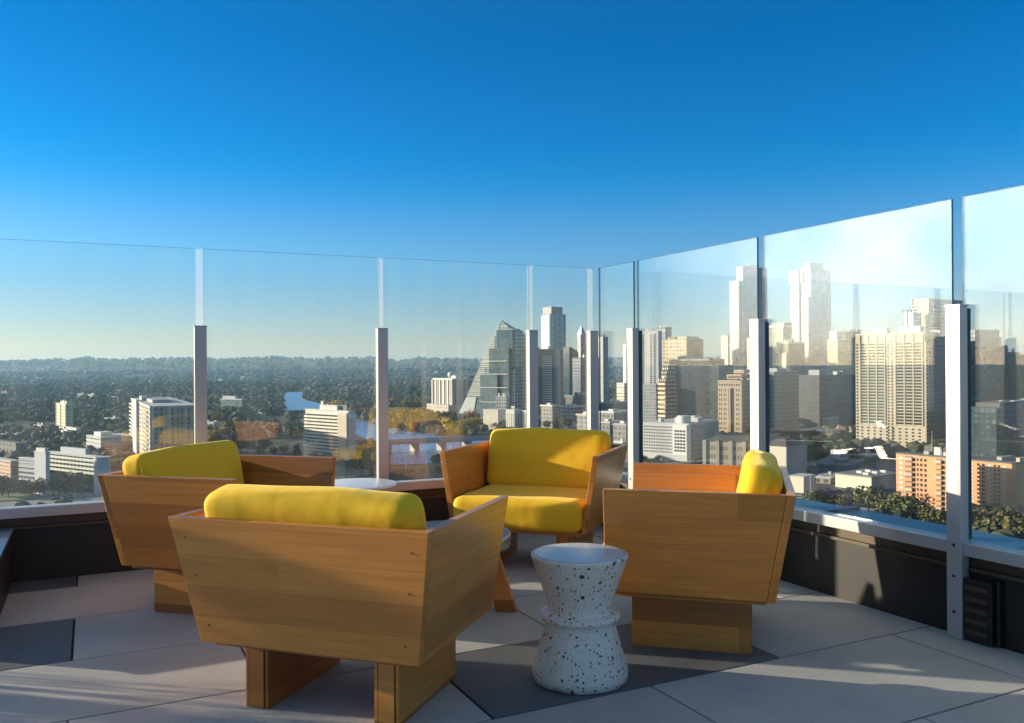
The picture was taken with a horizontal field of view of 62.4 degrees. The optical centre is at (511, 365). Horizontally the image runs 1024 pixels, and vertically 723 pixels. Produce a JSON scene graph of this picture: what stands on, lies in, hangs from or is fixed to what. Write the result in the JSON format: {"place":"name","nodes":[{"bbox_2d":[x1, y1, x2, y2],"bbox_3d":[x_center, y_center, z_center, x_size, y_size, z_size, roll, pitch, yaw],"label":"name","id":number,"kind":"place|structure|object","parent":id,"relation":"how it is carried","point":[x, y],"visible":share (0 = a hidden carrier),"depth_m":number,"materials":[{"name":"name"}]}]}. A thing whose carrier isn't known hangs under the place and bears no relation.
{"place":"outdoors","nodes":[
{"label":"outdoors","id":0,"kind":"place"},
{"bbox_2d":[0,494,42,500],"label":"lawn","id":1,"kind":"structure","parent":0,"point":[16,497],"depth_m":397.39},
{"bbox_2d":[238,447,289,455],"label":"road","id":2,"kind":"structure","parent":0,"point":[252,452],"depth_m":591.89,"materials":[{"name":"asphalt"}]},
{"bbox_2d":[283,392,320,409],"bbox_3d":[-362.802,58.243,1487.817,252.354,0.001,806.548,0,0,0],"label":"river","id":3,"kind":"structure","parent":0,"point":[295,401],"depth_m":1318.45,"materials":[{"name":"blue liquid"}]},
{"bbox_2d":[290,410,486,463],"bbox_3d":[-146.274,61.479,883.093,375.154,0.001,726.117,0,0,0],"label":"river","id":4,"kind":"structure","parent":0,"point":[423,455],"depth_m":643.17,"materials":[{"name":"blue liquid"}]},
{"bbox_2d":[0,576,777,719],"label":"dark floor","id":5,"kind":"structure","parent":0,"point":[495,683],"depth_m":3.29,"materials":[{"name":"tile"}]},
{"bbox_2d":[531,543,627,694],"bbox_3d":[0.251,0.923,3.130,0.359,0.462,0.359,0,0,0],"label":"terrazzo stool","id":6,"kind":"object","parent":5,"relation":"on","point":[579,651],"visible":1,"depth_m":3.01,"materials":[{"name":"stone"}]},
{"bbox_2d":[347,470,443,477],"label":"road","id":7,"kind":"structure","parent":0,"point":[364,475],"depth_m":462.05,"materials":[{"name":"asphalt"}]},
{"bbox_2d":[389,463,442,475],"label":"lawn","id":8,"kind":"structure","parent":0,"point":[417,468],"depth_m":490.13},
{"bbox_2d":[0,359,1005,509],"bbox_3d":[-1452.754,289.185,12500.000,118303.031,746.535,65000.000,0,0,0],"label":"ground","id":9,"kind":"structure","parent":0,"point":[282,440],"depth_m":1808.62,"materials":[{"name":"plant"}]},
{"bbox_2d":[0,475,17,495],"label":"green tree","id":10,"kind":"object","parent":9,"relation":"on","point":[3,489],"visible":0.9,"depth_m":397.95,"materials":[{"name":"green plant"}]},
{"bbox_2d":[0,457,18,481],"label":"apartment block","id":11,"kind":"structure","parent":9,"relation":"on","point":[9,467],"depth_m":432.10,"materials":[{"name":"orange concrete"}]},
{"bbox_2d":[0,439,24,451],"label":"building","id":12,"kind":"structure","parent":9,"relation":"on","point":[8,445],"depth_m":567.13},
{"bbox_2d":[18,457,33,482],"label":"office block","id":13,"kind":"structure","parent":9,"relation":"on","point":[26,468],"depth_m":424.84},
{"bbox_2d":[34,447,50,495],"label":"stair tower","id":14,"kind":"structure","parent":9,"relation":"on","point":[42,463],"depth_m":405.53,"materials":[{"name":"concrete"}]},
{"bbox_2d":[33,477,59,489],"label":"green tree","id":15,"kind":"object","parent":9,"relation":"on","point":[50,482],"visible":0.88,"depth_m":404.96,"materials":[{"name":"green plant"}]},
{"bbox_2d":[0,493,102,506],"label":"parking lot","id":16,"kind":"structure","parent":9,"relation":"on","point":[46,499],"depth_m":389.98,"materials":[{"name":"asphalt"}]},
{"bbox_2d":[55,399,73,428],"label":"apartment tower","id":17,"kind":"structure","parent":9,"relation":"on","point":[64,414],"depth_m":782.17,"materials":[{"name":"white concrete"}]},
{"bbox_2d":[48,446,101,488],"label":"office block","id":18,"kind":"structure","parent":9,"relation":"on","point":[65,459],"depth_m":436.99,"materials":[{"name":"white concrete"}]},
{"bbox_2d":[70,472,93,491],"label":"green tree","id":19,"kind":"object","parent":9,"relation":"on","point":[81,479],"visible":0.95,"depth_m":413.94,"materials":[{"name":"green plant"}]},
{"bbox_2d":[93,456,110,494],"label":"round building","id":20,"kind":"structure","parent":9,"relation":"on","point":[101,464],"depth_m":403.14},
{"bbox_2d":[86,431,132,449],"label":"office block","id":21,"kind":"structure","parent":9,"relation":"on","point":[96,439],"depth_m":588.77,"materials":[{"name":"white concrete"}]},
{"bbox_2d":[129,396,193,453],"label":"apartment tower","id":22,"kind":"structure","parent":9,"relation":"on","point":[156,423],"depth_m":488.41,"materials":[{"name":"white concrete"}]},
{"bbox_2d":[220,396,246,407],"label":"building","id":23,"kind":"structure","parent":9,"relation":"on","point":[235,401],"depth_m":1159.20,"materials":[{"name":"white concrete"}]},
{"bbox_2d":[238,438,255,452],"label":"green tree","id":24,"kind":"object","parent":9,"relation":"on","point":[249,444],"visible":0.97,"depth_m":590.97,"materials":[{"name":"green plant"}]},
{"bbox_2d":[304,401,355,460],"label":"hotel","id":25,"kind":"structure","parent":9,"relation":"on","point":[330,429],"depth_m":530.98,"materials":[{"name":"white concrete"}]},
{"bbox_2d":[355,439,390,463],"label":"autumn tree","id":26,"kind":"object","parent":9,"relation":"on","point":[368,448],"visible":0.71,"depth_m":522.13,"materials":[{"name":"yellow plant"}]},
{"bbox_2d":[356,435,490,452],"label":"bridge","id":27,"kind":"structure","parent":9,"relation":"on","point":[440,442],"depth_m":603.06,"materials":[{"name":"concrete"}]},
{"bbox_2d":[427,371,474,412],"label":"hotel","id":28,"kind":"structure","parent":9,"relation":"on","point":[450,393],"depth_m":958.92,"materials":[{"name":"white concrete"}]},
{"bbox_2d":[458,320,525,418],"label":"slanted tower","id":29,"kind":"structure","parent":9,"relation":"on","point":[505,355],"depth_m":873.69,"materials":[{"name":"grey glass"}]},
{"bbox_2d":[483,409,504,429],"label":"building","id":30,"kind":"structure","parent":9,"relation":"on","point":[490,416],"depth_m":784.53,"materials":[{"name":"white concrete"}]},
{"bbox_2d":[495,393,507,419],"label":"building","id":31,"kind":"structure","parent":9,"relation":"on","point":[502,401],"depth_m":802.45,"materials":[{"name":"white concrete"}]},
{"bbox_2d":[0,355,1023,538],"bbox_3d":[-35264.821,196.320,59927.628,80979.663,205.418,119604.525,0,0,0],"label":"woods","id":32,"kind":"object","parent":9,"relation":"on","point":[24,393],"visible":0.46,"depth_m":1685.13,"materials":[{"name":"plant"}]},
{"bbox_2d":[508,367,525,424],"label":"building","id":33,"kind":"structure","parent":9,"relation":"on","point":[518,386],"depth_m":864.01,"materials":[{"name":"glass"}]},
{"bbox_2d":[538,346,562,416],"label":"office tower","id":34,"kind":"structure","parent":9,"relation":"on","point":[550,374],"depth_m":884.95,"materials":[{"name":"glass"}]},
{"bbox_2d":[541,307,565,348],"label":"glass tower","id":35,"kind":"structure","parent":9,"relation":"on","point":[553,326],"depth_m":1057.21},
{"bbox_2d":[563,347,578,404],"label":"glass tower","id":36,"kind":"structure","parent":9,"relation":"on","point":[569,353],"depth_m":983.30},
{"bbox_2d":[559,404,585,424],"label":"building","id":37,"kind":"structure","parent":9,"relation":"on","point":[570,411],"depth_m":856.58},
{"bbox_2d":[564,392,585,404],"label":"building","id":38,"kind":"structure","parent":9,"relation":"on","point":[577,398],"depth_m":905.95,"materials":[{"name":"glass"}]},
{"bbox_2d":[575,412,585,429],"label":"building","id":39,"kind":"structure","parent":9,"relation":"on","point":[581,421],"depth_m":704.78,"materials":[{"name":"beige concrete"}]},
{"bbox_2d":[577,325,585,356],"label":"spire tower","id":40,"kind":"structure","parent":9,"relation":"on","point":[581,342],"depth_m":1102.04,"materials":[{"name":"white concrete"}]},
{"bbox_2d":[572,355,598,392],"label":"glass tower","id":41,"kind":"structure","parent":9,"relation":"on","point":[579,373],"depth_m":953.70,"materials":[{"name":"glass"}]},
{"bbox_2d":[598,334,607,401],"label":"office tower","id":42,"kind":"structure","parent":9,"relation":"on","point":[604,363],"depth_m":1202.16,"materials":[{"name":"white concrete"}]},
{"bbox_2d":[599,419,619,443],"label":"building","id":43,"kind":"structure","parent":9,"relation":"on","point":[606,426],"depth_m":642.41,"materials":[{"name":"beige concrete"}]},
{"bbox_2d":[601,409,626,420],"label":"building","id":44,"kind":"structure","parent":9,"relation":"on","point":[616,414],"depth_m":726.11,"materials":[{"name":"white concrete"}]},
{"bbox_2d":[601,400,626,410],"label":"building","id":45,"kind":"structure","parent":9,"relation":"on","point":[616,404],"depth_m":867.98,"materials":[{"name":"glass"}]},
{"bbox_2d":[611,421,626,443],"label":"building","id":46,"kind":"structure","parent":9,"relation":"on","point":[619,429],"depth_m":634.82,"materials":[{"name":"grey concrete"}]},
{"bbox_2d":[617,341,626,400],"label":"slim tower","id":47,"kind":"structure","parent":9,"relation":"on","point":[621,391],"depth_m":1001.08,"materials":[{"name":"white concrete"}]},
{"bbox_2d":[642,328,661,421],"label":"residential tower","id":48,"kind":"structure","parent":9,"relation":"on","point":[652,353],"depth_m":802.02,"materials":[{"name":"white concrete"}]},
{"bbox_2d":[658,360,677,418],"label":"stepped tower","id":49,"kind":"structure","parent":9,"relation":"on","point":[668,396],"depth_m":703.89,"materials":[{"name":"concrete"}]},
{"bbox_2d":[643,415,718,463],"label":"white hotel","id":50,"kind":"structure","parent":9,"relation":"on","point":[679,438],"depth_m":529.70,"materials":[{"name":"concrete"}]},
{"bbox_2d":[662,336,702,370],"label":"office tower","id":51,"kind":"structure","parent":9,"relation":"on","point":[676,347],"depth_m":910.45,"materials":[{"name":"beige concrete"}]},
{"bbox_2d":[667,356,733,419],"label":"glass tower","id":52,"kind":"structure","parent":9,"relation":"on","point":[697,378],"depth_m":786.98,"materials":[{"name":"grey glass"}]},
{"bbox_2d":[721,335,729,364],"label":"office tower","id":53,"kind":"structure","parent":9,"relation":"on","point":[725,347],"depth_m":953.07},
{"bbox_2d":[717,368,749,432],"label":"stepped tower","id":54,"kind":"structure","parent":9,"relation":"on","point":[733,405],"depth_m":645.34,"materials":[{"name":"concrete"}]},
{"bbox_2d":[702,432,778,464],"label":"arcade block","id":55,"kind":"structure","parent":9,"relation":"on","point":[731,448],"depth_m":479.95,"materials":[{"name":"beige concrete"}]},
{"bbox_2d":[729,265,767,379],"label":"residential tower","id":56,"kind":"structure","parent":9,"relation":"on","point":[743,298],"depth_m":933.15,"materials":[{"name":"white concrete"}]},
{"bbox_2d":[769,322,791,367],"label":"glass tower","id":57,"kind":"structure","parent":9,"relation":"on","point":[780,332],"depth_m":1008.94,"materials":[{"name":"white concrete"}]},
{"bbox_2d":[769,367,798,434],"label":"office tower","id":58,"kind":"structure","parent":9,"relation":"on","point":[784,399],"depth_m":648.85,"materials":[{"name":"grey concrete"}]},
{"bbox_2d":[770,438,806,474],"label":"warehouse","id":59,"kind":"structure","parent":9,"relation":"on","point":[790,454],"depth_m":446.05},
{"bbox_2d":[776,338,804,374],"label":"office tower","id":60,"kind":"structure","parent":9,"relation":"on","point":[790,353],"depth_m":857.94,"materials":[{"name":"white concrete"}]},
{"bbox_2d":[789,473,815,492],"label":"building","id":61,"kind":"structure","parent":9,"relation":"on","point":[800,482],"depth_m":397.90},
{"bbox_2d":[789,262,830,372],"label":"residential tower","id":62,"kind":"structure","parent":9,"relation":"on","point":[810,279],"depth_m":961.04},
{"bbox_2d":[801,296,822,374],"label":"residential tower","id":63,"kind":"structure","parent":9,"relation":"on","point":[812,320],"depth_m":904.74,"materials":[{"name":"grey concrete"}]},
{"bbox_2d":[802,489,824,502],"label":"green tree","id":64,"kind":"object","parent":9,"relation":"on","point":[811,496],"visible":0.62,"depth_m":345.97,"materials":[{"name":"green plant"}]},
{"bbox_2d":[807,462,821,473],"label":"building","id":65,"kind":"structure","parent":9,"relation":"on","point":[812,468],"depth_m":463.17,"materials":[{"name":"white concrete"}]},
{"bbox_2d":[799,427,840,433],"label":"parking garage","id":66,"kind":"structure","parent":9,"relation":"on","point":[822,430],"depth_m":647.78,"materials":[{"name":"white concrete"}]},
{"bbox_2d":[815,471,834,483],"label":"building","id":67,"kind":"structure","parent":9,"relation":"on","point":[827,478],"depth_m":428.02,"materials":[{"name":"white concrete"}]},
{"bbox_2d":[799,370,855,427],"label":"glass tower","id":68,"kind":"structure","parent":9,"relation":"on","point":[823,394],"depth_m":732.61,"materials":[{"name":"grey glass"}]},
{"bbox_2d":[827,331,855,373],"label":"glass tower","id":69,"kind":"structure","parent":9,"relation":"on","point":[841,356],"depth_m":887.26,"materials":[{"name":"white glass"}]},
{"bbox_2d":[813,452,879,469],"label":"building","id":70,"kind":"structure","parent":9,"relation":"on","point":[827,462],"depth_m":495.71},
{"bbox_2d":[834,469,895,490],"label":"warehouse","id":71,"kind":"structure","parent":9,"relation":"on","point":[863,477],"depth_m":408.70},
{"bbox_2d":[851,485,882,510],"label":"green tree","id":72,"kind":"object","parent":9,"relation":"on","point":[859,494],"visible":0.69,"depth_m":338.55,"materials":[{"name":"green plant"}]},
{"bbox_2d":[864,488,888,507],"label":"olive tree","id":73,"kind":"object","parent":9,"relation":"on","point":[882,496],"visible":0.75,"depth_m":334.40,"materials":[{"name":"green plant"}]},
{"bbox_2d":[887,491,908,508],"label":"olive tree","id":74,"kind":"object","parent":9,"relation":"on","point":[893,499],"visible":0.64,"depth_m":326.21,"materials":[{"name":"green plant"}]},
{"bbox_2d":[855,326,945,447],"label":"residential tower","id":75,"kind":"structure","parent":9,"relation":"on","point":[901,387],"depth_m":574.50,"materials":[{"name":"concrete"}]},
{"bbox_2d":[895,499,921,518],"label":"green tree","id":76,"kind":"object","parent":9,"relation":"on","point":[910,511],"visible":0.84,"depth_m":319.94,"materials":[{"name":"green plant"}]},
{"bbox_2d":[905,311,920,325],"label":"stepped tower","id":77,"kind":"structure","parent":9,"relation":"on","point":[914,318],"depth_m":793.16,"materials":[{"name":"white concrete"}]},
{"bbox_2d":[896,445,945,510],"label":"apartment block","id":78,"kind":"structure","parent":9,"relation":"on","point":[919,474],"depth_m":353.93,"materials":[{"name":"orange brick"}]},
{"bbox_2d":[911,298,964,331],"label":"tower under construction","id":79,"kind":"structure","parent":9,"relation":"on","point":[931,311],"depth_m":806.94,"materials":[{"name":"beige concrete"}]},
{"bbox_2d":[972,512,1002,531],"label":"green tree","id":80,"kind":"object","parent":9,"relation":"on","point":[989,526],"visible":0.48,"depth_m":282.97,"materials":[{"name":"green plant"}]},
{"bbox_2d":[972,507,1003,526],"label":"tree","id":81,"kind":"object","parent":9,"relation":"on","point":[982,514],"visible":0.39,"depth_m":285.61,"materials":[{"name":"green plant"}]},
{"bbox_2d":[971,330,1007,406],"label":"office tower","id":82,"kind":"structure","parent":9,"relation":"on","point":[989,366],"depth_m":627.92,"materials":[{"name":"grey concrete"}]},
{"bbox_2d":[971,398,1023,457],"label":"glass block","id":83,"kind":"structure","parent":9,"relation":"on","point":[997,427],"depth_m":488.63,"materials":[{"name":"grey glass"}]},
{"bbox_2d":[972,455,1023,507],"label":"apartment block","id":84,"kind":"structure","parent":9,"relation":"on","point":[997,480],"depth_m":356.87,"materials":[{"name":"orange brick"}]},
{"bbox_2d":[996,508,1023,537],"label":"tree","id":85,"kind":"object","parent":9,"relation":"on","point":[1005,520],"visible":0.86,"depth_m":278.36,"materials":[{"name":"green plant"}]},
{"bbox_2d":[1008,348,1019,399],"bbox_3d":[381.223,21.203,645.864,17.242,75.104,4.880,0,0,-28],"label":"office tower","id":86,"kind":"structure","parent":9,"relation":"on","point":[1012,375],"depth_m":643.36,"materials":[{"name":"glass"}]},
{"bbox_2d":[1015,355,1023,399],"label":"office tower","id":87,"kind":"structure","parent":9,"relation":"on","point":[1019,377],"depth_m":605.80,"materials":[{"name":"white concrete"}]},
{"bbox_2d":[0,525,1023,722],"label":"deck floor","id":88,"kind":"structure","parent":0,"point":[137,658],"depth_m":3.14,"materials":[{"name":"tile"}]},
{"bbox_2d":[0,527,13,614],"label":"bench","id":89,"kind":"object","parent":88,"relation":"on","point":[5,561],"visible":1,"depth_m":4.23,"materials":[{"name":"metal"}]},
{"bbox_2d":[97,440,335,614],"bbox_3d":[-1.401,0.782,4.219,0.780,0.766,0.937,0,0,16],"label":"lounge armchair","id":90,"kind":"object","parent":88,"relation":"on","point":[145,495],"visible":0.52,"depth_m":3.92,"materials":[{"name":"wood"}]},
{"bbox_2d":[0,478,449,581],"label":"parapet","id":91,"kind":"structure","parent":88,"relation":"on","point":[59,540],"depth_m":4.68,"materials":[{"name":"brown metal"}]},
{"bbox_2d":[193,325,206,443],"bbox_3d":[-1.831,0.241,4.963,0.072,1.852,0.093,0,0,-25],"label":"screen post","id":92,"kind":"object","parent":91,"relation":"on","point":[200,383],"visible":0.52,"depth_m":4.92,"materials":[{"name":"metal"}]},
{"bbox_2d":[168,484,507,722],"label":"lounge armchair","id":93,"kind":"object","parent":88,"relation":"on","point":[291,589],"visible":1,"depth_m":2.69,"materials":[{"name":"brown wood"}]},
{"bbox_2d":[334,478,396,489],"bbox_3d":[-0.939,0.934,5.060,0.500,0.456,0.500,0,0,0],"label":"side table","id":94,"kind":"object","parent":88,"relation":"on","point":[371,483],"visible":0.39,"depth_m":5.05,"materials":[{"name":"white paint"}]},
{"bbox_2d":[375,328,388,491],"bbox_3d":[-0.839,0.235,5.427,0.072,1.852,0.094,0,0,-25],"label":"screen post","id":95,"kind":"object","parent":88,"relation":"on","point":[382,441],"visible":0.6,"depth_m":5.39,"materials":[{"name":"metal"}]},
{"bbox_2d":[426,521,516,611],"bbox_3d":[-0.324,0.977,4.020,0.639,0.362,0.639,0,0,37],"label":"coffee table","id":96,"kind":"object","parent":88,"relation":"on","point":[503,599],"visible":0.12,"depth_m":3.96,"materials":[{"name":"wood"}]},
{"bbox_2d":[525,330,538,427],"bbox_3d":[0.135,0.229,5.883,0.072,1.852,0.093,0,0,-25],"label":"screen post","id":97,"kind":"object","parent":88,"relation":"on","point":[531,344],"visible":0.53,"depth_m":5.84,"materials":[{"name":"metal"}]},
{"bbox_2d":[440,428,627,558],"bbox_3d":[0.142,0.772,5.004,0.937,0.766,0.780,0,0,20],"label":"lounge armchair","id":98,"kind":"object","parent":88,"relation":"on","point":[551,481],"visible":0.87,"depth_m":5.06,"materials":[{"name":"yellow fabric"}]},
{"bbox_2d":[586,331,598,429],"bbox_3d":[0.574,0.226,6.088,0.072,1.852,0.094,0,0,-25],"label":"screen post","id":99,"kind":"object","parent":88,"relation":"on","point":[592,397],"visible":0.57,"depth_m":6.05,"materials":[{"name":"metal"}]},
{"bbox_2d":[626,328,642,488],"bbox_3d":[0.831,0.451,5.688,0.094,1.400,0.072,0,0,-27],"label":"screen post","id":100,"kind":"object","parent":88,"relation":"on","point":[634,381],"visible":0.64,"depth_m":5.66,"materials":[{"name":"metal"}]},
{"bbox_2d":[603,449,795,654],"bbox_3d":[0.809,0.768,3.693,0.780,0.766,0.937,0,0,16],"label":"lounge armchair","id":101,"kind":"object","parent":88,"relation":"on","point":[703,546],"visible":0.91,"depth_m":3.31,"materials":[{"name":"wood"}]},
{"bbox_2d":[749,319,769,452],"bbox_3d":[1.362,0.447,4.628,0.094,1.400,0.072,0,0,-27],"label":"screen post","id":102,"kind":"object","parent":88,"relation":"on","point":[759,392],"visible":0.56,"depth_m":4.60,"materials":[{"name":"metal"}]},
{"bbox_2d":[601,472,1023,654],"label":"parapet","id":103,"kind":"structure","parent":88,"relation":"on","point":[893,565],"depth_m":3.94,"materials":[{"name":"brown metal"}]},
{"bbox_2d":[599,261,634,429],"bbox_3d":[0.732,0.021,5.911,0.013,1.450,0.435,0,0,-26],"label":"glass screen panel","id":104,"kind":"object","parent":103,"relation":"on","point":[599,335],"visible":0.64,"depth_m":6.10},
{"bbox_2d":[637,237,758,462],"bbox_3d":[1.105,0.019,5.167,0.012,1.450,1.138,0,0,-27],"label":"glass screen panel","id":105,"kind":"object","parent":103,"relation":"on","point":[694,249],"visible":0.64,"depth_m":5.02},
{"bbox_2d":[762,199,953,318],"bbox_3d":[1.632,0.016,4.115,0.014,1.450,1.132,0,0,-27],"label":"glass screen panel","id":106,"kind":"object","parent":103,"relation":"on","point":[868,215],"visible":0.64,"depth_m":3.71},
{"bbox_2d":[963,577,1002,646],"bbox_3d":[1.931,1.004,3.465,0.053,0.260,0.143,0,0,-27],"label":"vent","id":107,"kind":"object","parent":103,"relation":"attached to","point":[983,611],"visible":1,"depth_m":3.44,"materials":[{"name":"brown metal"}]},
{"bbox_2d":[962,185,1022,303],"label":"glass screen panel","id":108,"kind":"object","parent":103,"relation":"on","point":[963,241],"visible":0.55,"depth_m":3.56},
{"bbox_2d":[944,304,971,639],"bbox_3d":[1.893,0.444,3.569,0.094,1.400,0.072,0,0,-27],"label":"screen post","id":109,"kind":"object","parent":88,"relation":"on","point":[958,425],"visible":0.96,"depth_m":3.54,"materials":[{"name":"metal"}]},
{"bbox_2d":[0,0,1023,361],"label":"sky","id":110,"kind":"structure","parent":0,"point":[587,135],"materials":[{"name":"blue"}]},
{"bbox_2d":[506,409,520,427],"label":"building","id":111,"kind":"structure","parent":0,"point":[513,418],"depth_m":763.30,"materials":[{"name":"white concrete"}]},
{"bbox_2d":[540,403,560,427],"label":"building","id":112,"kind":"structure","parent":0,"point":[550,411],"depth_m":824.76,"materials":[{"name":"white concrete"}]},
{"bbox_2d":[795,460,972,511],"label":"road","id":113,"kind":"structure","parent":0,"point":[888,465],"depth_m":473.72,"materials":[{"name":"asphalt"}]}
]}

